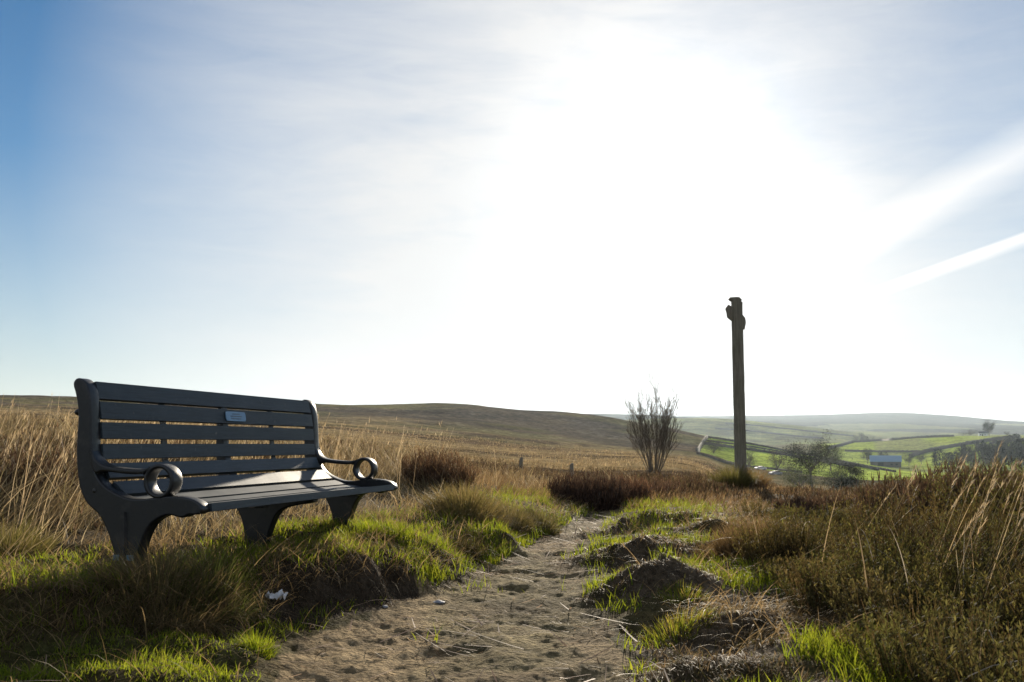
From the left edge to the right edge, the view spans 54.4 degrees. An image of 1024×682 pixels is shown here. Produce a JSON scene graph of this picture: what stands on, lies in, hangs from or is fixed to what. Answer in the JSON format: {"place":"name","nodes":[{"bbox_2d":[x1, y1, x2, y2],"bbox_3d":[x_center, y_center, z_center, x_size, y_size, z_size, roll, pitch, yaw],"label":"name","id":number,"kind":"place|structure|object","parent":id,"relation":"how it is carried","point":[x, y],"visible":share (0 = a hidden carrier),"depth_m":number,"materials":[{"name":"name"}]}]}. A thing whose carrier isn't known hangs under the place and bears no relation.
{"place":"outdoors","nodes":[
{"label":"outdoors","id":0,"kind":"place"},
{"bbox_2d":[275,503,636,681],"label":"path","id":1,"kind":"structure","parent":0,"point":[352,660],"depth_m":3.50,"materials":[{"name":"brown soil"}]},
{"bbox_2d":[15,509,789,681],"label":"straw litter","id":2,"kind":"object","parent":1,"relation":"on","point":[481,622],"visible":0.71,"depth_m":3.45,"materials":[{"name":"beige plant"}]},
{"bbox_2d":[433,600,444,604],"bbox_3d":[-0.311,1.109,4.221,0.056,0.021,0.056,0,-6,0],"label":"stone","id":3,"kind":"object","parent":1,"relation":"on","point":[440,602],"visible":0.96,"depth_m":4.20,"materials":[{"name":"white stone"}]},
{"bbox_2d":[0,395,913,494],"bbox_3d":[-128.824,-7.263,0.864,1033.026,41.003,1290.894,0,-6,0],"label":"moorland","id":4,"kind":"structure","parent":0,"point":[567,429],"depth_m":364.44,"materials":[{"name":"brown plant"}]},
{"bbox_2d":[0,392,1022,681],"bbox_3d":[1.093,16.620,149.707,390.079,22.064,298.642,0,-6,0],"label":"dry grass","id":5,"kind":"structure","parent":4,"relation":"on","point":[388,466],"depth_m":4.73,"materials":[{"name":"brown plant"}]},
{"bbox_2d":[0,411,1023,538],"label":"heather","id":6,"kind":"object","parent":4,"relation":"on","point":[777,491],"visible":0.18,"depth_m":11.16,"materials":[{"name":"brown plant"}]},
{"bbox_2d":[519,457,522,468],"bbox_3d":[0.227,3.295,25.797,0.115,0.590,0.105,0,-6,0],"label":"fence post","id":7,"kind":"object","parent":4,"relation":"on","point":[521,461],"visible":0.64,"depth_m":25.77,"materials":[{"name":"grey wood"}]},
{"bbox_2d":[569,463,573,475],"bbox_3d":[1.415,3.176,23.758,0.115,0.545,0.105,0,-6,0],"label":"fence post","id":8,"kind":"object","parent":4,"relation":"on","point":[571,465],"visible":0.51,"depth_m":23.74,"materials":[{"name":"wood"}]},
{"bbox_2d":[625,374,683,471],"bbox_3d":[4.198,2.459,29.664,1.780,3.020,1.900,0,-6,0],"label":"bare tree","id":9,"kind":"object","parent":4,"relation":"on","point":[665,430],"visible":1,"depth_m":29.44,"materials":[{"name":"plant"}]},
{"bbox_2d":[705,460,764,488],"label":"grass tussock","id":10,"kind":"object","parent":4,"relation":"on","point":[730,479],"depth_m":13.60,"materials":[{"name":"green plant"}]},
{"bbox_2d":[725,297,746,473],"bbox_3d":[3.307,0.884,14.600,0.231,3.075,0.569,-2,-6,23],"label":"waymark post","id":11,"kind":"object","parent":4,"relation":"on","point":[734,313],"visible":0.81,"depth_m":14.57,"materials":[{"name":"wood"}]},
{"bbox_2d":[736,463,775,487],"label":"grass tussock","id":12,"kind":"object","parent":4,"relation":"on","point":[762,480],"depth_m":14.16,"materials":[{"name":"brown plant"}]},
{"bbox_2d":[754,466,766,469],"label":"parked car","id":13,"kind":"object","parent":4,"relation":"on","point":[760,467],"visible":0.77,"depth_m":357.53,"materials":[{"name":"white paint"}]},
{"bbox_2d":[769,471,782,474],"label":"parked car","id":14,"kind":"object","parent":4,"relation":"on","point":[774,472],"visible":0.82,"depth_m":320.53,"materials":[{"name":"white paint"}]},
{"bbox_2d":[762,448,791,470],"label":"field bush","id":15,"kind":"object","parent":4,"relation":"on","point":[776,460],"visible":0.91,"depth_m":364.51,"materials":[{"name":"green plant"}]},
{"bbox_2d":[775,461,802,475],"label":"field bush","id":16,"kind":"object","parent":4,"relation":"on","point":[787,469],"visible":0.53,"depth_m":315.03,"materials":[{"name":"green plant"}]},
{"bbox_2d":[778,463,820,487],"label":"willow bush","id":17,"kind":"object","parent":4,"relation":"on","point":[799,479],"visible":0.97,"depth_m":223.82,"materials":[{"name":"green plant"}]},
{"bbox_2d":[779,429,843,487],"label":"tree","id":18,"kind":"object","parent":4,"relation":"on","point":[803,461],"visible":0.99,"depth_m":241.80,"materials":[{"name":"green plant"}]},
{"bbox_2d":[818,458,870,490],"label":"gorse bush","id":19,"kind":"object","parent":4,"relation":"on","point":[858,472],"visible":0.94,"depth_m":191.68,"materials":[{"name":"green plant"}]},
{"bbox_2d":[0,439,1022,681],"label":"ground","id":20,"kind":"structure","parent":0,"point":[364,614],"depth_m":3.65,"materials":[{"name":"green plant"}]},
{"bbox_2d":[0,510,72,562],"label":"grass tussock","id":21,"kind":"object","parent":20,"relation":"on","point":[30,544],"depth_m":3.93,"materials":[{"name":"brown plant"}]},
{"bbox_2d":[0,435,85,514],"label":"dry grass","id":22,"kind":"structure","parent":20,"relation":"on","point":[20,471],"depth_m":5.70,"materials":[{"name":"brown plant"}]},
{"bbox_2d":[71,531,255,639],"bbox_3d":[-1.129,0.794,3.209,0.627,0.375,0.649,0,-6,0],"label":"grass tussock","id":23,"kind":"object","parent":20,"relation":"on","point":[161,577],"depth_m":3.15,"materials":[{"name":"plant"}]},
{"bbox_2d":[155,542,277,626],"bbox_3d":[-1.008,0.819,3.354,0.448,0.288,0.461,0,-6,0],"label":"grass tussock","id":24,"kind":"object","parent":20,"relation":"on","point":[239,597],"depth_m":3.33,"materials":[{"name":"green plant"}]},
{"bbox_2d":[74,378,397,568],"bbox_3d":[-1.081,0.643,4.349,0.549,0.857,1.852,-2,-6,15],"label":"park bench","id":25,"kind":"object","parent":20,"relation":"on","point":[130,511],"visible":0.91,"depth_m":4.06,"materials":[{"name":"paint"}]},
{"bbox_2d":[228,628,284,659],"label":"grass tussock","id":26,"kind":"object","parent":20,"relation":"on","point":[247,642],"depth_m":3.02,"materials":[{"name":"green plant"}]},
{"bbox_2d":[266,589,287,599],"bbox_3d":[-0.853,0.919,3.594,0.087,0.039,0.040,2,14,-14],"label":"paper scrap","id":27,"kind":"object","parent":20,"relation":"on","point":[280,594],"visible":0.94,"depth_m":3.59,"materials":[{"name":"white paper"}]},
{"bbox_2d":[395,444,483,491],"bbox_3d":[-0.694,1.213,9.483,0.861,0.495,0.802,0,-6,0],"label":"heather bush","id":28,"kind":"object","parent":20,"relation":"on","point":[444,465],"visible":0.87,"depth_m":9.34,"materials":[{"name":"brown plant"}]},
{"bbox_2d":[410,476,517,528],"bbox_3d":[-0.316,1.086,6.644,0.785,0.408,0.788,0,-6,0],"label":"grass tussock","id":29,"kind":"object","parent":20,"relation":"on","point":[462,503],"depth_m":6.58,"materials":[{"name":"green plant"}]},
{"bbox_2d":[451,531,489,561],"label":"rush tuft","id":30,"kind":"object","parent":20,"relation":"on","point":[473,552],"visible":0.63,"depth_m":5.54,"materials":[{"name":"green plant"}]},
{"bbox_2d":[484,496,539,534],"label":"grass tussock","id":31,"kind":"object","parent":20,"relation":"on","point":[518,518],"depth_m":6.94,"materials":[{"name":"green plant"}]},
{"bbox_2d":[519,504,567,534],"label":"grass tussock","id":32,"kind":"object","parent":20,"relation":"on","point":[555,530],"depth_m":7.28,"materials":[{"name":"green plant"}]},
{"bbox_2d":[543,465,632,510],"bbox_3d":[0.772,1.485,10.068,0.924,0.475,0.896,0,-6,0],"label":"heather bush","id":33,"kind":"object","parent":20,"relation":"on","point":[591,492],"visible":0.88,"depth_m":9.87,"materials":[{"name":"brown plant"}]},
{"bbox_2d":[600,472,651,503],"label":"heather bush","id":34,"kind":"object","parent":20,"relation":"on","point":[636,490],"visible":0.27,"depth_m":10.87,"materials":[{"name":"brown plant"}]},
{"bbox_2d":[624,474,684,496],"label":"heather bush","id":35,"kind":"object","parent":20,"relation":"on","point":[663,486],"visible":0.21,"depth_m":11.59,"materials":[{"name":"brown plant"}]},
{"bbox_2d":[630,604,726,647],"bbox_3d":[0.563,0.963,3.373,0.333,0.162,0.340,3,-7,-29],"label":"grass tussock","id":36,"kind":"object","parent":20,"relation":"on","point":[680,621],"depth_m":3.35,"materials":[{"name":"plant"}]},
{"bbox_2d":[647,578,713,604],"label":"grass tussock","id":37,"kind":"object","parent":20,"relation":"on","point":[677,590],"depth_m":3.88,"materials":[{"name":"green plant"}]},
{"bbox_2d":[654,476,727,496],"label":"heather bush","id":38,"kind":"object","parent":20,"relation":"on","point":[715,485],"visible":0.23,"depth_m":12.56,"materials":[{"name":"brown plant"}]},
{"bbox_2d":[685,539,718,561],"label":"grass tussock","id":39,"kind":"object","parent":20,"relation":"on","point":[697,551],"depth_m":5.26,"materials":[{"name":"brown plant"}]},
{"bbox_2d":[698,509,807,562],"bbox_3d":[1.233,0.994,5.074,0.602,0.313,0.600,0,-6,0],"label":"grass tussock","id":40,"kind":"object","parent":20,"relation":"on","point":[724,546],"depth_m":5.03,"materials":[{"name":"plant"}]},
{"bbox_2d":[771,492,861,513],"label":"heather bush","id":41,"kind":"object","parent":20,"relation":"on","point":[810,501],"visible":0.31,"depth_m":7.97,"materials":[{"name":"brown plant"}]},
{"bbox_2d":[705,482,1023,681],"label":"dead grass","id":42,"kind":"structure","parent":20,"relation":"on","point":[906,576],"depth_m":3.23,"materials":[{"name":"brown plant"}]},
{"bbox_2d":[725,457,1023,681],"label":"heath shrubs","id":43,"kind":"object","parent":20,"relation":"on","point":[889,573],"visible":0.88,"depth_m":3.38,"materials":[{"name":"plant"}]},
{"bbox_2d":[848,465,966,521],"bbox_3d":[2.457,0.981,6.072,0.772,0.484,0.777,-4,-7,31],"label":"heather bush","id":44,"kind":"object","parent":20,"relation":"on","point":[882,495],"visible":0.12,"depth_m":6.07,"materials":[{"name":"brown plant"}]},
{"bbox_2d":[848,453,967,560],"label":"seed grass","id":45,"kind":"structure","parent":20,"relation":"on","point":[914,509],"depth_m":4.23,"materials":[{"name":"beige plant"}]},
{"bbox_2d":[879,440,1022,594],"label":"seed grass","id":46,"kind":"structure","parent":20,"relation":"on","point":[1011,470],"depth_m":3.90,"materials":[{"name":"beige plant"}]},
{"bbox_2d":[889,448,1023,524],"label":"heather bush","id":47,"kind":"object","parent":20,"relation":"on","point":[918,498],"visible":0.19,"depth_m":5.30,"materials":[{"name":"brown plant"}]},
{"bbox_2d":[936,455,1023,637],"bbox_3d":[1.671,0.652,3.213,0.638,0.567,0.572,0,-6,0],"label":"seed grass","id":48,"kind":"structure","parent":20,"relation":"on","point":[984,504],"depth_m":3.20,"materials":[{"name":"beige plant"}]},
{"bbox_2d":[0,0,1023,421],"label":"sky","id":49,"kind":"structure","parent":0,"point":[537,205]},
{"bbox_2d":[591,413,1023,443],"bbox_3d":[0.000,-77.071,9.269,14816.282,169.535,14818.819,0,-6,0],"label":"distant hills","id":50,"kind":"structure","parent":0,"point":[882,425],"depth_m":3039.92,"materials":[{"name":"green plant"}]},
{"bbox_2d":[715,427,822,438],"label":"field hedge","id":51,"kind":"object","parent":50,"relation":"on","point":[773,433],"visible":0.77,"depth_m":1869.24,"materials":[{"name":"green plant"}]},
{"bbox_2d":[725,422,853,435],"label":"field hedge","id":52,"kind":"object","parent":50,"relation":"on","point":[794,429],"visible":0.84,"depth_m":1986.56,"materials":[{"name":"green plant"}]},
{"bbox_2d":[700,438,1007,479],"bbox_3d":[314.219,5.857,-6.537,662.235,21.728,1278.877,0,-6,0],"label":"pasture","id":53,"kind":"structure","parent":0,"point":[726,453],"depth_m":443.91,"materials":[{"name":"green plant"}]},
{"bbox_2d":[695,435,707,451],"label":"drystone wall","id":54,"kind":"structure","parent":53,"relation":"on","point":[698,448],"depth_m":431.91,"materials":[{"name":"grey stone"}]},
{"bbox_2d":[700,436,724,452],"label":"field bush","id":55,"kind":"object","parent":53,"relation":"on","point":[714,446],"visible":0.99,"depth_m":420.57,"materials":[{"name":"green plant"}]},
{"bbox_2d":[706,440,790,453],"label":"drystone wall","id":56,"kind":"structure","parent":53,"relation":"on","point":[751,446],"depth_m":516.37,"materials":[{"name":"grey stone"}]},
{"bbox_2d":[696,452,801,472],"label":"drystone wall","id":57,"kind":"structure","parent":53,"relation":"on","point":[731,463],"depth_m":325.93,"materials":[{"name":"grey stone"}]},
{"bbox_2d":[746,446,756,465],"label":"field bush","id":58,"kind":"object","parent":53,"relation":"on","point":[750,458],"visible":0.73,"depth_m":390.85,"materials":[{"name":"green plant"}]},
{"bbox_2d":[704,441,853,467],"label":"drystone wall","id":59,"kind":"structure","parent":53,"relation":"on","point":[747,448],"depth_m":482.90,"materials":[{"name":"grey stone"}]},
{"bbox_2d":[708,436,895,471],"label":"drystone wall","id":60,"kind":"structure","parent":53,"relation":"on","point":[776,448],"depth_m":532.55,"materials":[{"name":"grey stone"}]},
{"bbox_2d":[809,446,851,470],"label":"tree","id":61,"kind":"object","parent":53,"relation":"on","point":[834,458],"visible":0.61,"depth_m":405.42,"materials":[{"name":"green plant"}]},
{"bbox_2d":[828,459,878,470],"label":"drystone wall","id":62,"kind":"structure","parent":53,"relation":"on","point":[867,466],"depth_m":480.62,"materials":[{"name":"grey stone"}]},
{"bbox_2d":[760,435,1023,472],"bbox_3d":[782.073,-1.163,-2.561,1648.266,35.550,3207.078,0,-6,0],"label":"valley hillside","id":63,"kind":"structure","parent":0,"point":[916,444],"depth_m":984.95,"materials":[{"name":"green plant"}]},
{"bbox_2d":[828,440,853,448],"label":"field hedge","id":64,"kind":"object","parent":63,"relation":"on","point":[845,443],"visible":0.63,"depth_m":1112.52,"materials":[{"name":"grey stone"}]},
{"bbox_2d":[860,448,873,462],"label":"tree","id":65,"kind":"object","parent":63,"relation":"on","point":[867,454],"visible":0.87,"depth_m":711.46,"materials":[{"name":"green plant"}]},
{"bbox_2d":[844,449,919,451],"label":"drystone wall","id":66,"kind":"structure","parent":63,"relation":"on","point":[854,450],"depth_m":952.26,"materials":[{"name":"grey stone"}]},
{"bbox_2d":[869,455,901,467],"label":"barn","id":67,"kind":"structure","parent":63,"relation":"on","point":[887,460],"depth_m":637.96,"materials":[{"name":"blue metal"}]},
{"bbox_2d":[853,435,953,442],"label":"drystone wall","id":68,"kind":"structure","parent":63,"relation":"on","point":[901,438],"depth_m":1176.17,"materials":[{"name":"grey stone"}]},
{"bbox_2d":[902,452,915,462],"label":"field tree","id":69,"kind":"object","parent":63,"relation":"on","point":[910,458],"visible":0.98,"depth_m":710.62,"materials":[{"name":"green plant"}]},
{"bbox_2d":[916,453,927,463],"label":"field tree","id":70,"kind":"object","parent":63,"relation":"on","point":[920,458],"visible":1,"depth_m":762.69,"materials":[{"name":"green plant"}]},
{"bbox_2d":[909,435,1020,456],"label":"field hedge","id":71,"kind":"object","parent":63,"relation":"on","point":[932,449],"visible":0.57,"depth_m":938.26,"materials":[{"name":"green plant"}]},
{"bbox_2d":[961,429,977,435],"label":"field tree","id":72,"kind":"object","parent":63,"relation":"on","point":[970,434],"visible":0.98,"depth_m":1165.58,"materials":[{"name":"green plant"}]},
{"bbox_2d":[930,433,1023,468],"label":"wood","id":73,"kind":"object","parent":63,"relation":"on","point":[1015,447],"visible":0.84,"depth_m":661.12,"materials":[{"name":"green plant"}]},
{"bbox_2d":[978,431,987,435],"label":"farmhouse","id":74,"kind":"object","parent":63,"relation":"on","point":[982,433],"visible":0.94,"depth_m":1146.20,"materials":[{"name":"white"}]},
{"bbox_2d":[982,419,995,435],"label":"tree","id":75,"kind":"object","parent":63,"relation":"on","point":[986,425],"visible":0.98,"depth_m":1159.29,"materials":[{"name":"grey plant"}]},
{"bbox_2d":[921,454,1023,581],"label":"seed grass","id":76,"kind":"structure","parent":0,"point":[1021,503],"depth_m":3.59,"materials":[{"name":"beige plant"}]}
]}

